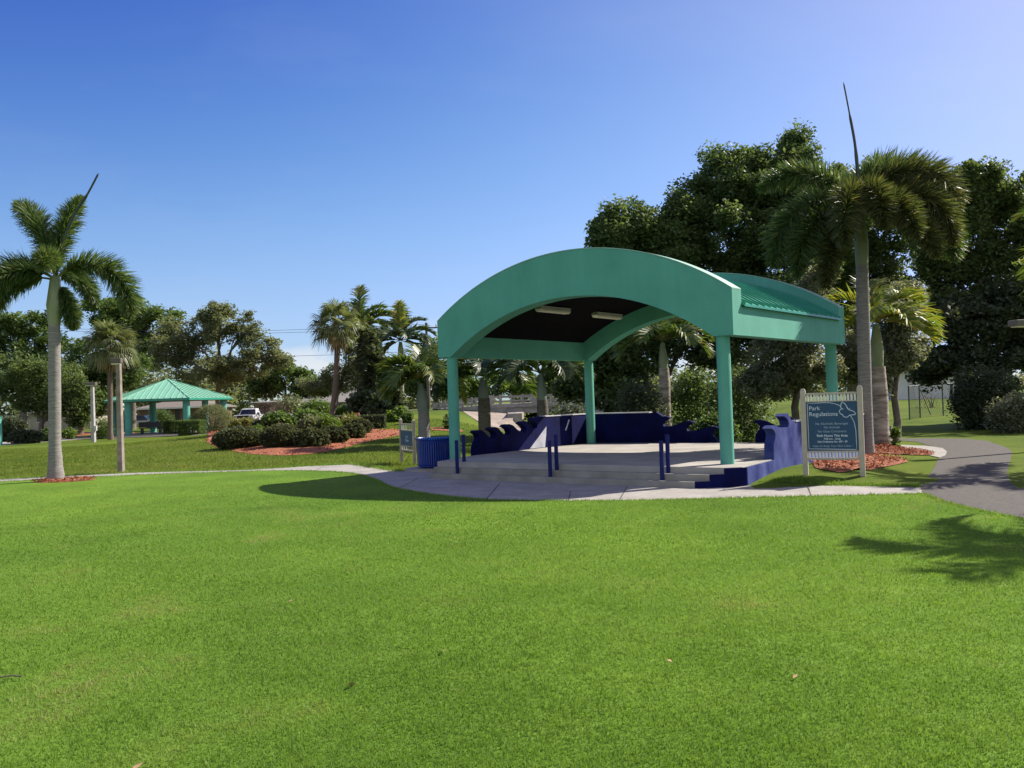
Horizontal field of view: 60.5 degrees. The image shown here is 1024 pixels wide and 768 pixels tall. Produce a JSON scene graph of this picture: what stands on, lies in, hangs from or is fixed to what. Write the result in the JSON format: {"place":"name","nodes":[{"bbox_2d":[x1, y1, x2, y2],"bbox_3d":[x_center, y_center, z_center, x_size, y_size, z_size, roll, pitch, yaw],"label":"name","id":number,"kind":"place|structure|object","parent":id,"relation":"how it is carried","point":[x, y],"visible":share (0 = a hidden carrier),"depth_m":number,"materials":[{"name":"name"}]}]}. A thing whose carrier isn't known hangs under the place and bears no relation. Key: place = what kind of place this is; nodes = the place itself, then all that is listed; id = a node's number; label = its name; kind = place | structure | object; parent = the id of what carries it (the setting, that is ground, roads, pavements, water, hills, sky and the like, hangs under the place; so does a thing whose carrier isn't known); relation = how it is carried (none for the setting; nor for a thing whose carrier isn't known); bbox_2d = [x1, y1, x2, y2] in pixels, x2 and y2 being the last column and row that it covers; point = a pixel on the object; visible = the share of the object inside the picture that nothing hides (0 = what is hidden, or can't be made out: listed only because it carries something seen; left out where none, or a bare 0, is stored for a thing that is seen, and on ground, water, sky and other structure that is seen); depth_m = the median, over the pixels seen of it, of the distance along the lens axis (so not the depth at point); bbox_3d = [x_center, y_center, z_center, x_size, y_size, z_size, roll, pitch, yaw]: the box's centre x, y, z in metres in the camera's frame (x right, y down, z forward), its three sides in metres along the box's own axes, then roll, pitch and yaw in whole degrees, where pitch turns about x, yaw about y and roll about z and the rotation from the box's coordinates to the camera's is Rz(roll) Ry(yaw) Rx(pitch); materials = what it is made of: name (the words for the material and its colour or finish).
{"place":"outdoors","nodes":[
{"label":"outdoors","id":0,"kind":"place"},
{"bbox_2d":[61,409,432,439],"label":"road","id":1,"kind":"structure","parent":0,"point":[82,437],"depth_m":63.38,"materials":[{"name":"asphalt"}]},
{"bbox_2d":[0,471,1023,767],"bbox_3d":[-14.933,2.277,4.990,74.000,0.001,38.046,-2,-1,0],"label":"lawn","id":2,"kind":"structure","parent":0,"point":[166,481],"depth_m":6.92,"materials":[{"name":"green plant"}]},
{"bbox_2d":[30,475,96,482],"bbox_3d":[-11.576,2.447,22.758,1.626,0.107,1.245,-2,-1,0],"label":"mulch ring","id":3,"kind":"object","parent":2,"relation":"on","point":[65,479],"visible":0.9,"depth_m":22.49,"materials":[{"name":"wood"}]},
{"bbox_2d":[0,173,145,480],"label":"foxtail palm","id":4,"kind":"object","parent":2,"relation":"on","point":[18,275],"visible":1,"depth_m":22.85,"materials":[{"name":"green plant"}]},
{"bbox_2d":[0,469,1022,518],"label":"edge grass","id":5,"kind":"structure","parent":2,"relation":"on","point":[381,482],"depth_m":14.48,"materials":[{"name":"plant"}]},
{"bbox_2d":[0,390,1023,488],"bbox_3d":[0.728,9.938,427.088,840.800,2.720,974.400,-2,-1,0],"label":"ground","id":6,"kind":"structure","parent":0,"point":[915,469],"depth_m":31.15,"materials":[{"name":"green plant"}]},
{"bbox_2d":[2,415,30,441],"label":"hedge","id":7,"kind":"object","parent":6,"relation":"on","point":[10,424],"visible":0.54,"depth_m":61.67,"materials":[{"name":"green plant"}]},
{"bbox_2d":[5,429,45,443],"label":"hedge","id":8,"kind":"object","parent":6,"relation":"on","point":[25,436],"visible":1,"depth_m":55.95,"materials":[{"name":"green plant"}]},
{"bbox_2d":[0,309,70,421],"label":"shade tree","id":9,"kind":"object","parent":6,"relation":"on","point":[21,330],"visible":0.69,"depth_m":87.25,"materials":[{"name":"green plant"}]},
{"bbox_2d":[0,350,103,430],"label":"shade tree","id":10,"kind":"object","parent":6,"relation":"on","point":[32,390],"visible":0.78,"depth_m":69.14,"materials":[{"name":"green plant"}]},
{"bbox_2d":[61,427,78,438],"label":"shrub","id":11,"kind":"object","parent":6,"relation":"on","point":[68,432],"visible":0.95,"depth_m":62.42,"materials":[{"name":"green plant"}]},
{"bbox_2d":[27,409,123,430],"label":"house","id":12,"kind":"structure","parent":6,"relation":"on","point":[33,421],"depth_m":104.96,"materials":[{"name":"grey"}]},
{"bbox_2d":[84,382,96,441],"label":"lamp post","id":13,"kind":"object","parent":6,"relation":"on","point":[93,420],"visible":0.8,"depth_m":53.90,"materials":[{"name":"grey concrete"}]},
{"bbox_2d":[87,417,114,439],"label":"shrub","id":14,"kind":"object","parent":6,"relation":"on","point":[102,431],"visible":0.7,"depth_m":59.78,"materials":[{"name":"green plant"}]},
{"bbox_2d":[62,334,154,433],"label":"shade tree","id":15,"kind":"object","parent":6,"relation":"on","point":[131,381],"visible":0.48,"depth_m":75.20,"materials":[{"name":"green plant"}]},
{"bbox_2d":[78,319,140,439],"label":"sabal palm","id":16,"kind":"object","parent":6,"relation":"on","point":[110,332],"visible":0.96,"depth_m":57.64,"materials":[{"name":"plant"}]},
{"bbox_2d":[110,358,124,471],"bbox_3d":[-11.297,1.031,25.179,0.300,3.541,0.240,-2,-1,-8],"label":"lamp post","id":17,"kind":"object","parent":6,"relation":"on","point":[117,362],"visible":0.81,"depth_m":25.12,"materials":[{"name":"concrete"}]},
{"bbox_2d":[77,296,187,429],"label":"poinciana tree","id":18,"kind":"object","parent":6,"relation":"on","point":[106,309],"visible":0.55,"depth_m":90.97,"materials":[{"name":"green plant"}]},
{"bbox_2d":[145,408,174,428],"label":"shrub","id":19,"kind":"object","parent":6,"relation":"on","point":[165,416],"visible":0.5,"depth_m":89.69,"materials":[{"name":"green plant"}]},
{"bbox_2d":[104,379,231,435],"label":"gazebo","id":20,"kind":"object","parent":6,"relation":"on","point":[167,390],"visible":0.79,"depth_m":67.75,"materials":[{"name":"metal"}]},
{"bbox_2d":[139,422,162,433],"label":"park bench","id":21,"kind":"object","parent":20,"relation":"on","point":[144,425],"visible":0.91,"depth_m":67.10,"materials":[{"name":"black plastic"}]},
{"bbox_2d":[162,420,178,433],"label":"hedge","id":22,"kind":"object","parent":6,"relation":"on","point":[166,424],"visible":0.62,"depth_m":66.00,"materials":[{"name":"green plant"}]},
{"bbox_2d":[136,401,236,424],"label":"house","id":23,"kind":"structure","parent":6,"relation":"on","point":[175,409],"depth_m":107.98,"materials":[{"name":"grey"}]},
{"bbox_2d":[177,419,206,435],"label":"hedge","id":24,"kind":"object","parent":6,"relation":"on","point":[198,426],"visible":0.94,"depth_m":61.41,"materials":[{"name":"green plant"}]},
{"bbox_2d":[0,462,403,479],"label":"edge grass","id":25,"kind":"structure","parent":6,"relation":"on","point":[379,467],"depth_m":24.81,"materials":[{"name":"plant"}]},
{"bbox_2d":[136,300,294,425],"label":"oak tree","id":26,"kind":"object","parent":6,"relation":"on","point":[211,332],"visible":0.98,"depth_m":83.31,"materials":[{"name":"green plant"}]},
{"bbox_2d":[233,408,262,420],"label":"suv","id":27,"kind":"object","parent":6,"relation":"on","point":[242,414],"visible":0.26,"depth_m":89.52,"materials":[{"name":"white paint"}]},
{"bbox_2d":[248,400,293,413],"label":"house","id":28,"kind":"structure","parent":6,"relation":"on","point":[256,404],"depth_m":103.94,"materials":[{"name":"grey"}]},
{"bbox_2d":[240,355,319,404],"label":"shade tree","id":29,"kind":"object","parent":6,"relation":"on","point":[272,385],"visible":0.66,"depth_m":97.47,"materials":[{"name":"green plant"}]},
{"bbox_2d":[268,392,305,414],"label":"shrub","id":30,"kind":"object","parent":6,"relation":"on","point":[293,406],"visible":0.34,"depth_m":65.66,"materials":[{"name":"green plant"}]},
{"bbox_2d":[205,424,398,454],"bbox_3d":[-19.290,3.058,67.423,8.608,1.139,77.396,-1,-1,-20],"label":"mulch bed","id":31,"kind":"object","parent":6,"relation":"on","point":[375,434],"visible":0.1,"depth_m":33.38,"materials":[{"name":"wood"}]},
{"bbox_2d":[191,403,233,432],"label":"round bush","id":32,"kind":"object","parent":31,"relation":"on","point":[218,411],"visible":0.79,"depth_m":66.73,"materials":[{"name":"green plant"}]},
{"bbox_2d":[210,425,260,448],"bbox_3d":[-10.744,2.098,34.656,2.329,1.013,1.908,-2,-1,0],"label":"shrub","id":33,"kind":"object","parent":31,"relation":"on","point":[238,436],"visible":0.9,"depth_m":34.11,"materials":[{"name":"green plant"}]},
{"bbox_2d":[227,417,257,427],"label":"shrub","id":34,"kind":"object","parent":31,"relation":"on","point":[246,421],"visible":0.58,"depth_m":47.58,"materials":[{"name":"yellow plant"}]},
{"bbox_2d":[245,397,289,419],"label":"shrub","id":35,"kind":"object","parent":31,"relation":"on","point":[279,407],"visible":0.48,"depth_m":58.00,"materials":[{"name":"green plant"}]},
{"bbox_2d":[257,424,297,447],"bbox_3d":[-8.928,2.015,33.840,1.779,1.066,1.441,-2,-1,0],"label":"shrub","id":36,"kind":"object","parent":31,"relation":"on","point":[274,435],"visible":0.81,"depth_m":33.43,"materials":[{"name":"green plant"}]},
{"bbox_2d":[257,409,298,428],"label":"shrub","id":37,"kind":"object","parent":31,"relation":"on","point":[270,418],"visible":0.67,"depth_m":41.53,"materials":[{"name":"green plant"}]},
{"bbox_2d":[293,407,323,427],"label":"shrub","id":38,"kind":"object","parent":31,"relation":"on","point":[306,411],"visible":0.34,"depth_m":42.66,"materials":[{"name":"green plant"}]},
{"bbox_2d":[296,413,321,431],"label":"shrub","id":39,"kind":"object","parent":31,"relation":"on","point":[308,420],"visible":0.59,"depth_m":38.25,"materials":[{"name":"green plant"}]},
{"bbox_2d":[291,426,330,446],"bbox_3d":[-7.685,2.055,33.522,1.602,0.913,1.296,-2,-1,0],"label":"shrub","id":40,"kind":"object","parent":31,"relation":"on","point":[309,436],"visible":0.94,"depth_m":33.21,"materials":[{"name":"green plant"}]},
{"bbox_2d":[298,397,330,415],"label":"shrub","id":41,"kind":"object","parent":31,"relation":"on","point":[319,406],"visible":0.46,"depth_m":63.56,"materials":[{"name":"green plant"}]},
{"bbox_2d":[314,413,342,429],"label":"bush","id":42,"kind":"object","parent":31,"relation":"on","point":[327,420],"depth_m":38.23,"materials":[{"name":"green plant"}]},
{"bbox_2d":[306,298,364,416],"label":"sabal palm","id":43,"kind":"object","parent":31,"relation":"on","point":[338,335],"visible":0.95,"depth_m":46.83,"materials":[{"name":"plant"}]},
{"bbox_2d":[322,424,349,442],"bbox_3d":[-7.105,2.024,35.004,1.368,0.869,1.103,-2,-1,0],"label":"shrub","id":44,"kind":"object","parent":31,"relation":"on","point":[338,435],"visible":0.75,"depth_m":34.75,"materials":[{"name":"green plant"}]},
{"bbox_2d":[340,422,367,437],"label":"shrub","id":45,"kind":"object","parent":31,"relation":"on","point":[356,430],"visible":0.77,"depth_m":36.61,"materials":[{"name":"green plant"}]},
{"bbox_2d":[351,418,374,432],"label":"shrub","id":46,"kind":"object","parent":31,"relation":"on","point":[367,424],"visible":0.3,"depth_m":38.92,"materials":[{"name":"green plant"}]},
{"bbox_2d":[294,325,358,409],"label":"shade tree","id":47,"kind":"object","parent":6,"relation":"on","point":[321,387],"visible":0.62,"depth_m":91.42,"materials":[{"name":"green plant"}]},
{"bbox_2d":[296,391,356,409],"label":"house","id":48,"kind":"structure","parent":6,"relation":"on","point":[341,399],"depth_m":95.82,"materials":[{"name":"grey"}]},
{"bbox_2d":[330,284,393,346],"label":"palm tree","id":49,"kind":"object","parent":6,"relation":"on","point":[360,292],"visible":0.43,"depth_m":62.18,"materials":[{"name":"green plant"}]},
{"bbox_2d":[358,413,386,428],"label":"hedge","id":50,"kind":"object","parent":6,"relation":"on","point":[376,423],"visible":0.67,"depth_m":41.99,"materials":[{"name":"green plant"}]},
{"bbox_2d":[344,327,408,421],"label":"sea grape tree","id":51,"kind":"object","parent":6,"relation":"on","point":[362,400],"visible":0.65,"depth_m":46.51,"materials":[{"name":"green plant"}]},
{"bbox_2d":[385,405,410,421],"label":"shrub","id":52,"kind":"object","parent":6,"relation":"on","point":[394,415],"visible":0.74,"depth_m":45.74,"materials":[{"name":"green plant"}]},
{"bbox_2d":[365,300,437,396],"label":"royal palm","id":53,"kind":"object","parent":6,"relation":"on","point":[401,321],"visible":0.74,"depth_m":58.01,"materials":[{"name":"green plant"}]},
{"bbox_2d":[399,418,416,463],"bbox_3d":[-2.991,1.731,25.160,0.085,1.495,1.391,-1,-1,-23],"label":"park sign","id":54,"kind":"object","parent":6,"relation":"on","point":[407,438],"visible":0.98,"depth_m":25.09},
{"bbox_2d":[372,341,470,437],"bbox_3d":[-3.427,0.350,33.448,3.833,4.164,3.541,-2,-1,0],"label":"bottle palm","id":55,"kind":"object","parent":6,"relation":"on","point":[392,381],"visible":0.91,"depth_m":33.16,"materials":[{"name":"plant"}]},
{"bbox_2d":[404,436,449,471],"bbox_3d":[-1.973,1.801,22.352,1.520,0.880,1.216,-2,-1,0],"label":"trash bin","id":56,"kind":"object","parent":6,"relation":"on","point":[431,451],"visible":0.79,"depth_m":22.00,"materials":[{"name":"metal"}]},
{"bbox_2d":[404,336,471,405],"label":"shade tree","id":57,"kind":"object","parent":6,"relation":"on","point":[410,388],"visible":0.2,"depth_m":84.22,"materials":[{"name":"green plant"}]},
{"bbox_2d":[0,464,921,500],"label":"concrete walk","id":58,"kind":"structure","parent":6,"relation":"on","point":[425,482],"depth_m":16.16,"materials":[{"name":"concrete"}]},
{"bbox_2d":[431,350,537,436],"bbox_3d":[-1.006,0.440,34.027,4.357,4.004,3.578,-2,-1,0],"label":"palm tree","id":59,"kind":"object","parent":6,"relation":"on","point":[477,366],"visible":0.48,"depth_m":33.78,"materials":[{"name":"plant"}]},
{"bbox_2d":[459,360,535,402],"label":"shade tree","id":60,"kind":"object","parent":6,"relation":"on","point":[510,386],"visible":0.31,"depth_m":93.67,"materials":[{"name":"green plant"}]},
{"bbox_2d":[0,335,1023,420],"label":"wood","id":61,"kind":"object","parent":6,"relation":"on","point":[238,395],"visible":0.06,"depth_m":139.00,"materials":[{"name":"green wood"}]},
{"bbox_2d":[432,394,611,431],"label":"road bridge","id":62,"kind":"structure","parent":6,"relation":"on","point":[511,413],"depth_m":59.88,"materials":[{"name":"concrete"}]},
{"bbox_2d":[469,413,586,455],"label":"wave wall","id":63,"kind":"structure","parent":6,"relation":"on","point":[568,429],"depth_m":24.23,"materials":[{"name":"blue paint"}]},
{"bbox_2d":[484,359,596,415],"bbox_3d":[1.080,0.376,31.955,4.115,3.992,3.531,-2,-1,0],"label":"palm tree","id":64,"kind":"object","parent":6,"relation":"on","point":[563,367],"visible":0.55,"depth_m":31.72,"materials":[{"name":"plant"}]},
{"bbox_2d":[530,366,560,400],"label":"shade tree","id":65,"kind":"object","parent":6,"relation":"on","point":[550,375],"visible":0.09,"depth_m":79.34,"materials":[{"name":"green plant"}]},
{"bbox_2d":[548,397,585,414],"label":"shrub","id":66,"kind":"object","parent":6,"relation":"on","point":[570,411],"visible":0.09,"depth_m":45.73,"materials":[{"name":"green plant"}]},
{"bbox_2d":[430,442,776,488],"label":"stage platform","id":67,"kind":"structure","parent":6,"relation":"on","point":[695,465],"depth_m":18.39,"materials":[{"name":"concrete"}]},
{"bbox_2d":[547,440,551,476],"bbox_3d":[0.773,1.552,17.958,0.088,0.790,0.088,-2,-1,0],"label":"railing post","id":68,"kind":"object","parent":67,"relation":"on","point":[549,458],"visible":1,"depth_m":17.93,"materials":[{"name":"metal"}]},
{"bbox_2d":[437,247,844,463],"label":"bandshell pavilion","id":69,"kind":"structure","parent":67,"relation":"on","point":[588,306],"depth_m":19.92,"materials":[{"name":"green paint"}]},
{"bbox_2d":[659,441,664,479],"bbox_3d":[2.803,1.456,16.440,0.088,0.790,0.088,-2,-1,0],"label":"railing post","id":70,"kind":"object","parent":67,"relation":"on","point":[661,455],"visible":0.92,"depth_m":16.41,"materials":[{"name":"metal"}]},
{"bbox_2d":[665,434,669,472],"bbox_3d":[2.944,1.339,16.598,0.088,0.780,0.088,-2,-1,0],"label":"railing post","id":71,"kind":"object","parent":67,"relation":"on","point":[667,446],"visible":0.89,"depth_m":16.57,"materials":[{"name":"metal"}]},
{"bbox_2d":[608,371,671,425],"bbox_3d":[4.329,0.866,29.956,2.257,2.633,2.177,-2,-1,0],"label":"shrub","id":72,"kind":"object","parent":6,"relation":"on","point":[634,402],"visible":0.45,"depth_m":29.77,"materials":[{"name":"green plant"}]},
{"bbox_2d":[546,318,765,412],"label":"ficus tree","id":73,"kind":"object","parent":6,"relation":"on","point":[611,373],"visible":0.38,"depth_m":41.75,"materials":[{"name":"green plant"}]},
{"bbox_2d":[595,412,718,442],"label":"wave wall","id":74,"kind":"structure","parent":6,"relation":"on","point":[633,427],"depth_m":25.40,"materials":[{"name":"blue paint"}]},
{"bbox_2d":[610,316,715,425],"bbox_3d":[5.318,-0.405,30.960,3.772,5.236,3.252,-2,-1,0],"label":"palm tree","id":75,"kind":"object","parent":6,"relation":"on","point":[667,327],"visible":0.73,"depth_m":30.80,"materials":[{"name":"plant"}]},
{"bbox_2d":[659,363,715,430],"bbox_3d":[7.010,0.709,34.020,2.721,3.090,2.301,-2,-1,0],"label":"shrub","id":76,"kind":"object","parent":6,"relation":"on","point":[689,395],"visible":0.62,"depth_m":33.62,"materials":[{"name":"green plant"}]},
{"bbox_2d":[689,410,743,441],"bbox_3d":[6.158,1.409,26.488,1.726,1.301,1.501,-2,-1,0],"label":"shrub","id":77,"kind":"object","parent":6,"relation":"on","point":[711,419],"visible":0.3,"depth_m":26.29,"materials":[{"name":"green plant"}]},
{"bbox_2d":[583,117,875,429],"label":"ficus tree","id":78,"kind":"object","parent":6,"relation":"on","point":[701,211],"visible":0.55,"depth_m":40.98,"materials":[{"name":"green plant"}]},
{"bbox_2d":[697,361,777,441],"bbox_3d":[7.925,0.549,30.947,2.839,3.068,2.536,-2,-1,0],"label":"shrub","id":79,"kind":"object","parent":6,"relation":"on","point":[750,409],"visible":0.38,"depth_m":30.65,"materials":[{"name":"green plant"}]},
{"bbox_2d":[754,413,800,441],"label":"wave wall","id":80,"kind":"structure","parent":6,"relation":"on","point":[760,436],"depth_m":23.64,"materials":[{"name":"blue paint"}]},
{"bbox_2d":[731,261,857,418],"bbox_3d":[9.891,-1.093,29.206,5.079,6.342,2.821,-2,-1,-15],"label":"buttonwood tree","id":81,"kind":"object","parent":6,"relation":"on","point":[794,369],"visible":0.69,"depth_m":28.70,"materials":[{"name":"green plant"}]},
{"bbox_2d":[762,413,865,469],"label":"wave wall","id":82,"kind":"structure","parent":6,"relation":"on","point":[783,445],"depth_m":18.08,"materials":[{"name":"blue paint"}]},
{"bbox_2d":[800,385,865,476],"bbox_3d":[5.861,0.945,16.064,1.074,1.815,0.094,-2,-1,24],"label":"park sign","id":83,"kind":"object","parent":6,"relation":"on","point":[830,426],"visible":1,"depth_m":16.05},
{"bbox_2d":[758,475,922,487],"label":"edge grass","id":84,"kind":"structure","parent":6,"relation":"on","point":[822,482],"depth_m":15.39,"materials":[{"name":"plant"}]},
{"bbox_2d":[809,452,907,471],"bbox_3d":[7.759,1.672,19.464,1.954,0.264,7.249,-2,-1,25],"label":"mulch ring","id":85,"kind":"object","parent":6,"relation":"on","point":[874,461],"visible":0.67,"depth_m":18.75,"materials":[{"name":"wood"}]},
{"bbox_2d":[755,82,973,454],"bbox_3d":[8.898,-2.913,22.477,5.366,9.694,4.502,-2,-1,0],"label":"foxtail palm","id":86,"kind":"object","parent":6,"relation":"on","point":[894,191],"visible":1,"depth_m":21.76,"materials":[{"name":"green plant"}]},
{"bbox_2d":[828,152,935,399],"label":"ficus tree","id":87,"kind":"object","parent":6,"relation":"on","point":[882,259],"visible":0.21,"depth_m":45.28,"materials":[{"name":"green plant"}]},
{"bbox_2d":[849,278,932,437],"bbox_3d":[13.307,-0.940,30.155,3.842,5.846,2.259,-1,-1,-29],"label":"buttonwood tree","id":88,"kind":"object","parent":6,"relation":"on","point":[899,342],"visible":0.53,"depth_m":29.76,"materials":[{"name":"green plant"}]},
{"bbox_2d":[846,349,954,399],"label":"house","id":89,"kind":"structure","parent":6,"relation":"on","point":[903,389],"depth_m":65.98,"materials":[{"name":"white concrete"}]},
{"bbox_2d":[874,443,934,454],"bbox_3d":[10.605,1.759,25.000,1.390,0.100,6.426,-2,-1,12],"label":"mulch bed","id":90,"kind":"object","parent":6,"relation":"on","point":[885,448],"visible":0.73,"depth_m":22.99,"materials":[{"name":"wood"}]},
{"bbox_2d":[823,276,948,444],"bbox_3d":[10.912,-0.732,26.052,3.580,5.333,3.609,-1,-2,-43],"label":"christmas palm","id":91,"kind":"object","parent":90,"relation":"on","point":[913,316],"visible":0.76,"depth_m":25.95,"materials":[{"name":"plant"}]},
{"bbox_2d":[888,426,902,446],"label":"shrub","id":92,"kind":"object","parent":90,"relation":"on","point":[896,432],"visible":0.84,"depth_m":24.94,"materials":[{"name":"green plant"}]},
{"bbox_2d":[900,445,946,457],"bbox_3d":[11.077,1.773,23.863,1.431,0.001,6.146,-2,-1,4],"label":"concrete apron","id":93,"kind":"object","parent":6,"relation":"on","point":[939,452],"visible":0.47,"depth_m":23.65,"materials":[{"name":"concrete"}]},
{"bbox_2d":[908,383,954,419],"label":"chain link fence","id":94,"kind":"object","parent":6,"relation":"on","point":[920,406],"visible":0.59,"depth_m":44.02,"materials":[{"name":"metal"}]},
{"bbox_2d":[905,155,1023,337],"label":"ficus tree","id":95,"kind":"object","parent":6,"relation":"on","point":[996,203],"visible":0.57,"depth_m":39.45,"materials":[{"name":"green plant"}]},
{"bbox_2d":[905,275,1023,413],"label":"ficus tree","id":96,"kind":"object","parent":6,"relation":"on","point":[984,319],"visible":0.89,"depth_m":37.31,"materials":[{"name":"green plant"}]},
{"bbox_2d":[944,361,1023,429],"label":"shrub","id":97,"kind":"object","parent":6,"relation":"on","point":[973,389],"visible":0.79,"depth_m":33.59,"materials":[{"name":"green plant"}]},
{"bbox_2d":[980,390,1023,432],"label":"shrub","id":98,"kind":"object","parent":6,"relation":"on","point":[1006,421],"visible":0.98,"depth_m":30.71,"materials":[{"name":"green plant"}]},
{"bbox_2d":[1005,239,1023,339],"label":"ficus tree","id":99,"kind":"object","parent":6,"relation":"on","point":[1019,267],"visible":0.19,"depth_m":37.38,"materials":[{"name":"green plant"}]},
{"bbox_2d":[1009,207,1023,295],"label":"palm tree","id":100,"kind":"object","parent":6,"relation":"on","point":[1018,215],"visible":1,"depth_m":20.60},
{"bbox_2d":[0,0,1023,416],"label":"sky","id":101,"kind":"structure","parent":0,"point":[275,159],"materials":[{"name":"blue"}]},
{"bbox_2d":[892,438,1023,518],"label":"asphalt path","id":102,"kind":"structure","parent":0,"point":[971,472],"depth_m":16.32,"materials":[{"name":"asphalt"}]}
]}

